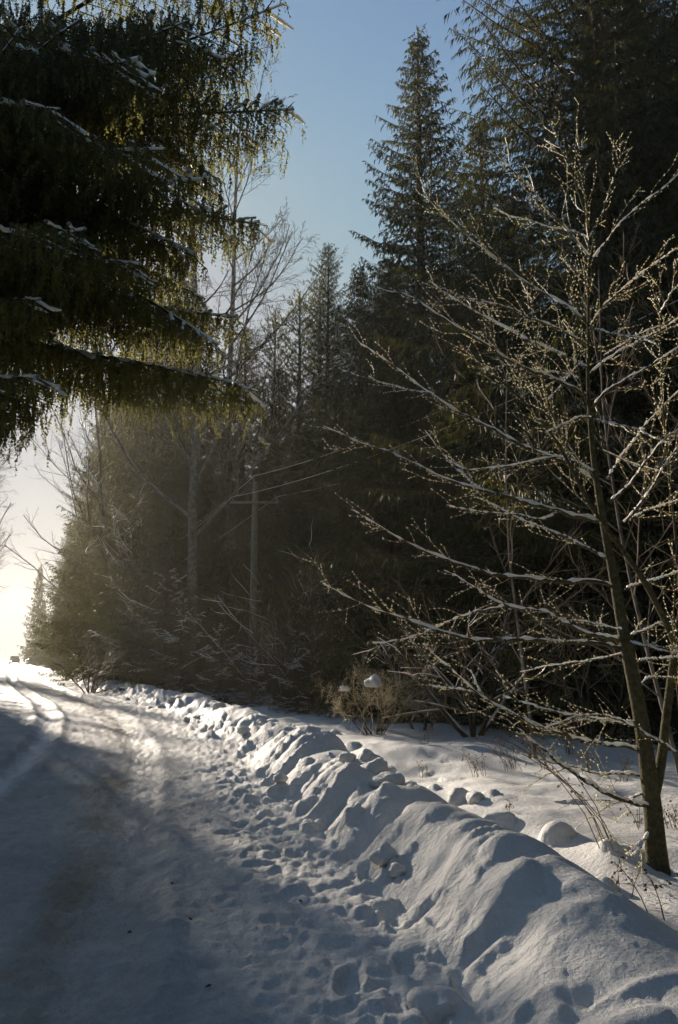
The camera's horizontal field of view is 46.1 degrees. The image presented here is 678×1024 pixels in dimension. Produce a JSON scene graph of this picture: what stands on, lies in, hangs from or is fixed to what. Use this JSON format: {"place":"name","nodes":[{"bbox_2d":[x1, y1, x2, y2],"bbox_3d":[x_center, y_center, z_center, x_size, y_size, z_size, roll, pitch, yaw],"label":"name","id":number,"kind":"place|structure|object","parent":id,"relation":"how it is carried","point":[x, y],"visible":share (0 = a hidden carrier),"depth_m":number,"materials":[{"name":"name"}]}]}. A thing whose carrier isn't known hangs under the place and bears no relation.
{"place":"outdoors","nodes":[
{"label":"outdoors","id":0,"kind":"place"},
{"bbox_2d":[0,659,420,1023],"bbox_3d":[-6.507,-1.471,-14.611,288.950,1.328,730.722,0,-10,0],"label":"road","id":1,"kind":"structure","parent":0,"point":[119,814],"depth_m":5.59,"materials":[{"name":"white snow"}]},
{"bbox_2d":[9,656,19,664],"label":"parked car","id":2,"kind":"object","parent":1,"relation":"on","point":[14,659],"visible":0.91,"depth_m":143.76,"materials":[{"name":"grey paint"}]},
{"bbox_2d":[45,607,142,692],"bbox_3d":[-10.354,6.117,34.944,3.519,3.865,5.133,-5,-12,28],"label":"willow bush","id":3,"kind":"object","parent":1,"relation":"on","point":[86,664],"visible":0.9,"depth_m":34.83,"materials":[{"name":"brown plant"}]},
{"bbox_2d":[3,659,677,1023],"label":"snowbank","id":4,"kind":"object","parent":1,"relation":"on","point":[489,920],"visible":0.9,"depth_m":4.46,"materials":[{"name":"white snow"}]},
{"bbox_2d":[167,697,175,701],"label":"snow clod","id":5,"kind":"object","parent":4,"relation":"on","point":[171,699],"visible":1,"depth_m":24.33,"materials":[{"name":"white snow"}]},
{"bbox_2d":[212,702,225,710],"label":"snow clod","id":6,"kind":"object","parent":4,"relation":"on","point":[215,705],"visible":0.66,"depth_m":19.40,"materials":[{"name":"white snow"}]},
{"bbox_2d":[237,726,248,732],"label":"snow clod","id":7,"kind":"object","parent":4,"relation":"on","point":[239,729],"visible":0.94,"depth_m":14.37,"materials":[{"name":"white snow"}]},
{"bbox_2d":[239,726,250,734],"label":"snow clod","id":8,"kind":"object","parent":4,"relation":"on","point":[244,731],"visible":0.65,"depth_m":14.35,"materials":[{"name":"white snow"}]},
{"bbox_2d":[256,721,266,725],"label":"snow clod","id":9,"kind":"object","parent":4,"relation":"on","point":[260,723],"visible":0.4,"depth_m":14.97,"materials":[{"name":"white snow"}]},
{"bbox_2d":[273,772,287,781],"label":"snow clod","id":10,"kind":"object","parent":4,"relation":"on","point":[279,777],"visible":1,"depth_m":9.19,"materials":[{"name":"white snow"}]},
{"bbox_2d":[338,752,355,762],"bbox_3d":[0.078,2.766,8.955,0.212,0.133,0.177,-8,-13,37],"label":"snow clod","id":11,"kind":"object","parent":4,"relation":"on","point":[344,757],"visible":0.74,"depth_m":8.89,"materials":[{"name":"white snow"}]},
{"bbox_2d":[357,748,383,761],"bbox_3d":[0.344,2.812,9.114,0.316,0.211,0.303,3,-11,-15],"label":"snow clod","id":12,"kind":"object","parent":4,"relation":"on","point":[366,755],"visible":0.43,"depth_m":9.04,"materials":[{"name":"white snow"}]},
{"bbox_2d":[365,757,388,773],"bbox_3d":[0.397,2.642,8.261,0.246,0.170,0.243,5,-11,-25],"label":"snow clod","id":13,"kind":"object","parent":4,"relation":"on","point":[377,765],"visible":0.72,"depth_m":8.19,"materials":[{"name":"white snow"}]},
{"bbox_2d":[369,842,396,864],"bbox_3d":[0.323,2.459,5.740,0.202,0.140,0.210,-6,-12,30],"label":"snow clod","id":14,"kind":"object","parent":4,"relation":"on","point":[384,853],"visible":0.86,"depth_m":5.68,"materials":[{"name":"white snow"}]},
{"bbox_2d":[369,771,404,788],"bbox_3d":[0.461,2.669,7.854,0.331,0.194,0.304,-5,-11,25],"label":"snow clod","id":15,"kind":"object","parent":4,"relation":"on","point":[376,782],"visible":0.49,"depth_m":7.79,"materials":[{"name":"white snow"}]},
{"bbox_2d":[388,765,396,772],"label":"snow clod","id":16,"kind":"object","parent":4,"relation":"on","point":[392,768],"visible":0.12,"depth_m":9.52,"materials":[{"name":"white snow"}]},
{"bbox_2d":[387,862,406,876],"bbox_3d":[0.404,2.470,5.507,0.130,0.095,0.149,10,-14,-43],"label":"snow clod","id":17,"kind":"object","parent":4,"relation":"on","point":[395,869],"visible":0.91,"depth_m":5.46,"materials":[{"name":"white snow"}]},
{"bbox_2d":[407,984,463,1023],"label":"snow clod","id":18,"kind":"object","parent":4,"relation":"on","point":[436,1004],"visible":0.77,"depth_m":3.62,"materials":[{"name":"white snow"}]},
{"bbox_2d":[0,0,676,659],"label":"sky","id":19,"kind":"structure","parent":0,"point":[341,59],"materials":[{"name":"blue"}]},
{"bbox_2d":[20,659,677,930],"bbox_3d":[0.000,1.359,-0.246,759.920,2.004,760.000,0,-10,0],"label":"snow ground","id":20,"kind":"structure","parent":0,"point":[534,812],"depth_m":9.45,"materials":[{"name":"white snow"}]},
{"bbox_2d":[0,439,14,587],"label":"birch tree","id":21,"kind":"object","parent":20,"relation":"on","point":[11,526],"visible":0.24,"depth_m":47.06,"materials":[{"name":"brown plant"}]},
{"bbox_2d":[0,481,24,566],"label":"birch tree","id":22,"kind":"object","parent":20,"relation":"on","point":[8,536],"visible":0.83,"depth_m":57.78,"materials":[{"name":"brown plant"}]},
{"bbox_2d":[0,434,32,534],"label":"birch tree","id":23,"kind":"object","parent":20,"relation":"on","point":[9,506],"visible":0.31,"depth_m":50.38,"materials":[{"name":"brown plant"}]},
{"bbox_2d":[18,565,48,665],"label":"spruce tree","id":24,"kind":"object","parent":20,"relation":"on","point":[39,595],"visible":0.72,"depth_m":122.52,"materials":[{"name":"green plant"}]},
{"bbox_2d":[28,598,48,662],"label":"spruce tree","id":25,"kind":"object","parent":20,"relation":"on","point":[43,604],"visible":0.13,"depth_m":132.93,"materials":[{"name":"green plant"}]},
{"bbox_2d":[34,520,74,667],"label":"spruce tree","id":26,"kind":"object","parent":20,"relation":"on","point":[39,657],"visible":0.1,"depth_m":93.73,"materials":[{"name":"green plant"}]},
{"bbox_2d":[32,455,94,670],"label":"spruce tree","id":27,"kind":"object","parent":20,"relation":"on","point":[43,652],"visible":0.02,"depth_m":74.84,"materials":[{"name":"green plant"}]},
{"bbox_2d":[5,395,130,606],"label":"rowan tree","id":28,"kind":"object","parent":20,"relation":"on","point":[29,521],"visible":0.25,"depth_m":51.90,"materials":[{"name":"brown plant"}]},
{"bbox_2d":[28,407,122,676],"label":"spruce tree","id":29,"kind":"object","parent":20,"relation":"on","point":[67,599],"visible":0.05,"depth_m":62.95,"materials":[{"name":"green plant"}]},
{"bbox_2d":[31,350,138,681],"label":"spruce tree","id":30,"kind":"object","parent":20,"relation":"on","point":[64,610],"visible":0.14,"depth_m":54.22,"materials":[{"name":"green plant"}]},
{"bbox_2d":[29,338,178,664],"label":"aspen tree","id":31,"kind":"object","parent":20,"relation":"on","point":[100,500],"visible":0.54,"depth_m":39.17,"materials":[{"name":"brown plant"}]},
{"bbox_2d":[34,331,182,685],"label":"spruce tree","id":32,"kind":"object","parent":20,"relation":"on","point":[58,623],"visible":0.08,"depth_m":46.47,"materials":[{"name":"green plant"}]},
{"bbox_2d":[71,555,150,687],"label":"spruce tree","id":33,"kind":"object","parent":20,"relation":"on","point":[112,646],"visible":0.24,"depth_m":39.41,"materials":[{"name":"green plant"}]},
{"bbox_2d":[98,478,186,685],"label":"rowan tree","id":34,"kind":"object","parent":20,"relation":"on","point":[131,551],"visible":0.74,"depth_m":35.77,"materials":[{"name":"brown plant"}]},
{"bbox_2d":[55,255,245,685],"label":"spruce tree","id":35,"kind":"object","parent":20,"relation":"on","point":[135,477],"visible":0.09,"depth_m":41.85,"materials":[{"name":"green plant"}]},
{"bbox_2d":[103,553,219,692],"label":"spruce tree","id":36,"kind":"object","parent":20,"relation":"on","point":[166,602],"visible":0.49,"depth_m":33.91,"materials":[{"name":"green plant"}]},
{"bbox_2d":[92,294,269,692],"bbox_3d":[-7.103,-1.262,38.340,8.494,20.169,8.875,3,-11,-18],"label":"spruce tree","id":37,"kind":"object","parent":20,"relation":"on","point":[206,546],"visible":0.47,"depth_m":36.81,"materials":[{"name":"green plant"}]},
{"bbox_2d":[145,585,223,692],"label":"spruce tree","id":38,"kind":"object","parent":20,"relation":"on","point":[183,604],"visible":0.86,"depth_m":31.87,"materials":[{"name":"green plant"}]},
{"bbox_2d":[72,1,337,692],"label":"birch tree","id":39,"kind":"object","parent":20,"relation":"on","point":[191,513],"visible":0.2,"depth_m":33.64,"materials":[{"name":"brown plant"}]},
{"bbox_2d":[190,617,249,704],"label":"spruce tree","id":40,"kind":"object","parent":20,"relation":"on","point":[220,674],"visible":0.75,"depth_m":26.87,"materials":[{"name":"green plant"}]},
{"bbox_2d":[174,327,292,690],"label":"spruce tree","id":41,"kind":"object","parent":20,"relation":"on","point":[244,447],"visible":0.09,"depth_m":40.47,"materials":[{"name":"green plant"}]},
{"bbox_2d":[134,38,347,689],"bbox_3d":[-5.451,-7.032,38.426,11.190,30.852,9.813,-9,-14,42],"label":"birch tree","id":42,"kind":"object","parent":20,"relation":"on","point":[228,472],"visible":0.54,"depth_m":38.13,"materials":[{"name":"brown plant"}]},
{"bbox_2d":[199,369,303,692],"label":"spruce tree","id":43,"kind":"object","parent":20,"relation":"on","point":[261,551],"visible":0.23,"depth_m":36.49,"materials":[{"name":"green plant"}]},
{"bbox_2d":[226,640,280,706],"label":"spruce tree","id":44,"kind":"object","parent":20,"relation":"on","point":[251,702],"visible":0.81,"depth_m":24.67,"materials":[{"name":"green plant"}]},
{"bbox_2d":[171,545,336,705],"bbox_3d":[-2.248,3.543,25.092,5.072,5.251,6.415,-3,-11,18],"label":"willow bush","id":45,"kind":"object","parent":20,"relation":"on","point":[266,637],"visible":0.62,"depth_m":24.73,"materials":[{"name":"brown plant"}]},
{"bbox_2d":[230,476,278,697],"bbox_3d":[-3.271,2.936,30.428,1.900,8.850,0.370,0,-10,0],"label":"utility pole","id":46,"kind":"object","parent":20,"relation":"on","point":[254,502],"visible":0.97,"depth_m":30.66,"materials":[{"name":"brown wood"}]},
{"bbox_2d":[233,326,673,496],"bbox_3d":[4.264,-3.375,16.529,0.018,1.676,33.789,6,-12,-29],"label":"power line","id":47,"kind":"object","parent":46,"relation":"attached to","point":[448,426],"visible":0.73,"depth_m":19.39,"materials":[{"name":"silver metal"}]},
{"bbox_2d":[255,300,677,475],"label":"power line","id":48,"kind":"object","parent":46,"relation":"attached to","point":[473,396],"visible":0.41,"depth_m":20.05,"materials":[{"name":"silver metal"}]},
{"bbox_2d":[277,365,677,496],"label":"power line","id":49,"kind":"object","parent":46,"relation":"attached to","point":[486,438],"visible":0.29,"depth_m":17.58,"materials":[{"name":"silver metal"}]},
{"bbox_2d":[218,308,307,650],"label":"pine tree","id":50,"kind":"object","parent":20,"relation":"on","point":[275,360],"visible":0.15,"depth_m":39.68,"materials":[{"name":"green plant"}]},
{"bbox_2d":[225,291,330,547],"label":"pine tree","id":51,"kind":"object","parent":20,"relation":"on","point":[290,369],"visible":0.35,"depth_m":36.59,"materials":[{"name":"green plant"}]},
{"bbox_2d":[262,620,328,714],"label":"spruce tree","id":52,"kind":"object","parent":20,"relation":"on","point":[297,697],"visible":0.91,"depth_m":22.62,"materials":[{"name":"green plant"}]},
{"bbox_2d":[247,278,349,521],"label":"pine tree","id":53,"kind":"object","parent":20,"relation":"on","point":[312,365],"visible":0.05,"depth_m":39.83,"materials":[{"name":"green plant"}]},
{"bbox_2d":[249,423,352,704],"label":"spruce tree","id":54,"kind":"object","parent":20,"relation":"on","point":[298,529],"visible":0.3,"depth_m":28.63,"materials":[{"name":"green plant"}]},
{"bbox_2d":[256,242,355,689],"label":"spruce tree","id":55,"kind":"object","parent":20,"relation":"on","point":[322,313],"visible":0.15,"depth_m":33.91,"materials":[{"name":"green plant"}]},
{"bbox_2d":[201,516,413,707],"bbox_3d":[-0.266,2.829,23.592,7.755,6.110,5.571,-4,-11,22],"label":"willow bush","id":56,"kind":"object","parent":20,"relation":"on","point":[312,634],"visible":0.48,"depth_m":23.28,"materials":[{"name":"brown plant"}]},
{"bbox_2d":[258,261,406,706],"bbox_3d":[0.998,-1.188,29.185,7.961,17.257,7.335,10,-14,-43],"label":"spruce tree","id":57,"kind":"object","parent":20,"relation":"on","point":[347,359],"visible":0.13,"depth_m":29.03,"materials":[{"name":"green plant"}]},
{"bbox_2d":[330,729,340,734],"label":"snow clod","id":58,"kind":"object","parent":20,"relation":"on","point":[334,731],"visible":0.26,"depth_m":15.34,"materials":[{"name":"white snow"}]},
{"bbox_2d":[278,256,440,642],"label":"spruce tree","id":59,"kind":"object","parent":20,"relation":"on","point":[379,316],"visible":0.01,"depth_m":35.05,"materials":[{"name":"green plant"}]},
{"bbox_2d":[311,652,448,734],"bbox_3d":[0.939,3.719,16.157,2.763,1.717,2.340,-2,-10,11],"label":"hazel bush","id":60,"kind":"object","parent":20,"relation":"on","point":[379,728],"visible":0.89,"depth_m":15.89,"materials":[{"name":"brown plant"}]},
{"bbox_2d":[340,686,349,690],"bbox_3d":[0.115,3.465,15.626,0.201,0.109,0.206,0,-10,0],"label":"snow lump","id":61,"kind":"object","parent":60,"relation":"on","point":[344,688],"visible":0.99,"depth_m":15.55,"materials":[{"name":"white snow"}]},
{"bbox_2d":[364,674,381,687],"bbox_3d":[0.668,3.321,15.661,0.358,0.262,0.336,0,-10,0],"label":"snow lump","id":62,"kind":"object","parent":60,"relation":"on","point":[374,680],"visible":1,"depth_m":15.56,"materials":[{"name":"white snow"}]},
{"bbox_2d":[284,271,506,723],"bbox_3d":[1.533,-0.589,21.915,5.937,12.929,5.681,-2,-10,8],"label":"spruce tree","id":63,"kind":"object","parent":20,"relation":"on","point":[360,623],"visible":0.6,"depth_m":21.22,"materials":[{"name":"green plant"}]},
{"bbox_2d":[333,483,462,722],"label":"sapling","id":64,"kind":"object","parent":20,"relation":"on","point":[391,612],"visible":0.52,"depth_m":18.89,"materials":[{"name":"brown plant"}]},
{"bbox_2d":[406,780,417,785],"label":"snow clod","id":65,"kind":"object","parent":20,"relation":"on","point":[413,783],"visible":0.2,"depth_m":9.55,"materials":[{"name":"white snow"}]},
{"bbox_2d":[368,594,471,730],"bbox_3d":[1.795,3.058,16.703,2.412,3.186,3.732,0,-10,0],"label":"willow bush","id":66,"kind":"object","parent":20,"relation":"on","point":[416,649],"visible":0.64,"depth_m":16.85,"materials":[{"name":"brown plant"}]},
{"bbox_2d":[258,23,583,716],"bbox_3d":[2.727,-4.984,25.748,10.088,24.056,9.296,-10,-14,43],"label":"spruce tree","id":67,"kind":"object","parent":20,"relation":"on","point":[422,223],"visible":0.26,"depth_m":25.47,"materials":[{"name":"green plant"}]},
{"bbox_2d":[413,759,429,777],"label":"dry weed","id":68,"kind":"object","parent":20,"relation":"on","point":[421,770],"visible":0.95,"depth_m":10.94,"materials":[{"name":"brown plant"}]},
{"bbox_2d":[422,719,437,743],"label":"dry weed","id":69,"kind":"object","parent":20,"relation":"on","point":[428,735],"visible":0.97,"depth_m":13.37,"materials":[{"name":"brown plant"}]},
{"bbox_2d":[447,787,468,805],"bbox_3d":[1.326,3.082,8.584,0.322,0.222,0.318,-4,-11,19],"label":"snow clod","id":70,"kind":"object","parent":20,"relation":"on","point":[456,795],"visible":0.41,"depth_m":8.49,"materials":[{"name":"white snow"}]},
{"bbox_2d":[353,605,577,736],"bbox_3d":[2.589,3.045,15.259,4.346,2.729,3.056,8,-13,-39],"label":"willow bush","id":71,"kind":"object","parent":20,"relation":"on","point":[460,730],"visible":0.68,"depth_m":15.12,"materials":[{"name":"brown plant"}]},
{"bbox_2d":[364,112,586,705],"bbox_3d":[5.110,-4.016,27.717,8.958,22.238,9.360,-2,-11,13],"label":"spruce tree","id":72,"kind":"object","parent":20,"relation":"on","point":[479,156],"visible":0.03,"depth_m":28.75,"materials":[{"name":"green plant"}]},
{"bbox_2d":[466,791,484,804],"bbox_3d":[1.431,2.989,8.310,0.195,0.147,0.233,1,-10,-7],"label":"snow clod","id":73,"kind":"object","parent":20,"relation":"on","point":[472,797],"visible":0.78,"depth_m":8.25,"materials":[{"name":"white snow"}]},
{"bbox_2d":[462,744,488,776],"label":"dry weed","id":74,"kind":"object","parent":20,"relation":"on","point":[472,762],"visible":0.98,"depth_m":10.51,"materials":[{"name":"brown plant"}]},
{"bbox_2d":[302,97,677,877],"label":"alder tree","id":75,"kind":"object","parent":20,"relation":"on","point":[652,771],"visible":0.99,"depth_m":6.27,"materials":[{"name":"brown plant"}]},
{"bbox_2d":[388,285,607,757],"bbox_3d":[2.473,0.085,11.957,2.713,7.446,2.986,10,-14,-43],"label":"sapling","id":76,"kind":"object","parent":20,"relation":"on","point":[508,527],"visible":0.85,"depth_m":12.02,"materials":[{"name":"brown plant"}]},
{"bbox_2d":[477,731,525,770],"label":"dry weed","id":77,"kind":"object","parent":20,"relation":"on","point":[506,765],"visible":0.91,"depth_m":11.23,"materials":[{"name":"brown plant"}]},
{"bbox_2d":[345,0,677,750],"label":"spruce tree","id":78,"kind":"object","parent":20,"relation":"on","point":[591,66],"visible":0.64,"depth_m":17.27,"materials":[{"name":"green plant"}]},
{"bbox_2d":[505,799,517,811],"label":"dry weed","id":79,"kind":"object","parent":20,"relation":"on","point":[509,804],"visible":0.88,"depth_m":7.59,"materials":[{"name":"brown plant"}]},
{"bbox_2d":[370,190,667,732],"bbox_3d":[4.452,-1.278,19.281,7.455,14.322,7.532,-2,-11,13],"label":"spruce tree","id":80,"kind":"object","parent":20,"relation":"on","point":[480,549],"visible":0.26,"depth_m":18.23,"materials":[{"name":"green plant"}]},
{"bbox_2d":[511,720,542,750],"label":"dry weed","id":81,"kind":"object","parent":20,"relation":"on","point":[527,731],"visible":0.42,"depth_m":12.80,"materials":[{"name":"brown plant"}]},
{"bbox_2d":[460,687,613,849],"bbox_3d":[1.522,1.983,6.289,1.195,1.155,0.538,-3,-11,16],"label":"dry weed","id":82,"kind":"object","parent":20,"relation":"on","point":[561,779],"visible":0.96,"depth_m":6.16,"materials":[{"name":"brown plant"}]},
{"bbox_2d":[521,736,555,769],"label":"dry weed","id":83,"kind":"object","parent":20,"relation":"on","point":[540,751],"visible":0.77,"depth_m":11.32,"materials":[{"name":"brown plant"}]},
{"bbox_2d":[442,0,677,719],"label":"spruce tree","id":84,"kind":"object","parent":20,"relation":"on","point":[539,569],"visible":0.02,"depth_m":22.83,"materials":[{"name":"green plant"}]},
{"bbox_2d":[552,720,577,755],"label":"dry weed","id":85,"kind":"object","parent":20,"relation":"on","point":[566,748],"visible":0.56,"depth_m":12.22,"materials":[{"name":"brown plant"}]},
{"bbox_2d":[455,220,677,774],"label":"sapling","id":86,"kind":"object","parent":20,"relation":"on","point":[657,693],"visible":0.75,"depth_m":9.56,"materials":[{"name":"brown plant"}]},
{"bbox_2d":[479,545,676,742],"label":"willow bush","id":87,"kind":"object","parent":20,"relation":"on","point":[568,688],"visible":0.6,"depth_m":13.84,"materials":[{"name":"brown plant"}]},
{"bbox_2d":[570,741,603,772],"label":"dry weed","id":88,"kind":"object","parent":20,"relation":"on","point":[588,767],"visible":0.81,"depth_m":10.45,"materials":[{"name":"brown plant"}]},
{"bbox_2d":[578,708,597,735],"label":"dry weed","id":89,"kind":"object","parent":20,"relation":"on","point":[588,725],"visible":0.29,"depth_m":14.74,"materials":[{"name":"brown plant"}]},
{"bbox_2d":[538,134,677,745],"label":"spruce tree","id":90,"kind":"object","parent":20,"relation":"on","point":[657,533],"visible":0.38,"depth_m":15.76,"materials":[{"name":"green plant"}]},
{"bbox_2d":[540,0,677,726],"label":"spruce tree","id":91,"kind":"object","parent":20,"relation":"on","point":[658,157],"visible":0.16,"depth_m":16.78,"materials":[{"name":"green plant"}]},
{"bbox_2d":[605,724,633,742],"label":"dry weed","id":92,"kind":"object","parent":20,"relation":"on","point":[622,729],"visible":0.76,"depth_m":13.09,"materials":[{"name":"brown plant"}]},
{"bbox_2d":[572,276,677,526],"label":"sapling","id":93,"kind":"object","parent":20,"relation":"on","point":[675,329],"visible":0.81,"depth_m":11.23,"materials":[{"name":"brown plant"}]},
{"bbox_2d":[620,753,636,781],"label":"dry weed","id":94,"kind":"object","parent":20,"relation":"on","point":[626,758],"visible":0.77,"depth_m":9.82,"materials":[{"name":"brown plant"}]},
{"bbox_2d":[609,861,649,896],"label":"dry weed","id":95,"kind":"object","parent":20,"relation":"on","point":[614,872],"visible":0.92,"depth_m":5.23,"materials":[{"name":"brown plant"}]},
{"bbox_2d":[620,804,643,829],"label":"dry weed","id":96,"kind":"object","parent":20,"relation":"on","point":[639,821],"visible":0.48,"depth_m":6.87,"materials":[{"name":"brown plant"}]},
{"bbox_2d":[590,259,677,609],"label":"sapling","id":97,"kind":"object","parent":20,"relation":"on","point":[636,360],"visible":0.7,"depth_m":11.02,"materials":[{"name":"brown plant"}]},
{"bbox_2d":[614,851,671,919],"bbox_3d":[1.828,2.253,4.776,0.341,0.416,0.143,-2,-10,12],"label":"dry weed","id":98,"kind":"object","parent":20,"relation":"on","point":[655,886],"visible":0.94,"depth_m":4.76,"materials":[{"name":"brown plant"}]},
{"bbox_2d":[650,668,677,740],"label":"spruce tree","id":99,"kind":"object","parent":20,"relation":"on","point":[654,724],"visible":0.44,"depth_m":13.29,"materials":[{"name":"green plant"}]},
{"bbox_2d":[662,800,677,828],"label":"dry weed","id":100,"kind":"object","parent":20,"relation":"on","point":[672,818],"visible":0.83,"depth_m":7.20,"materials":[{"name":"brown plant"}]},
{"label":"snowbank","id":101,"kind":"structure","parent":20,"relation":"on","visible":0},
{"bbox_2d":[0,0,306,476],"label":"spruce tree","id":102,"kind":"object","parent":101,"relation":"on","point":[82,110],"visible":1,"depth_m":9.93,"materials":[{"name":"green plant"}]}
]}

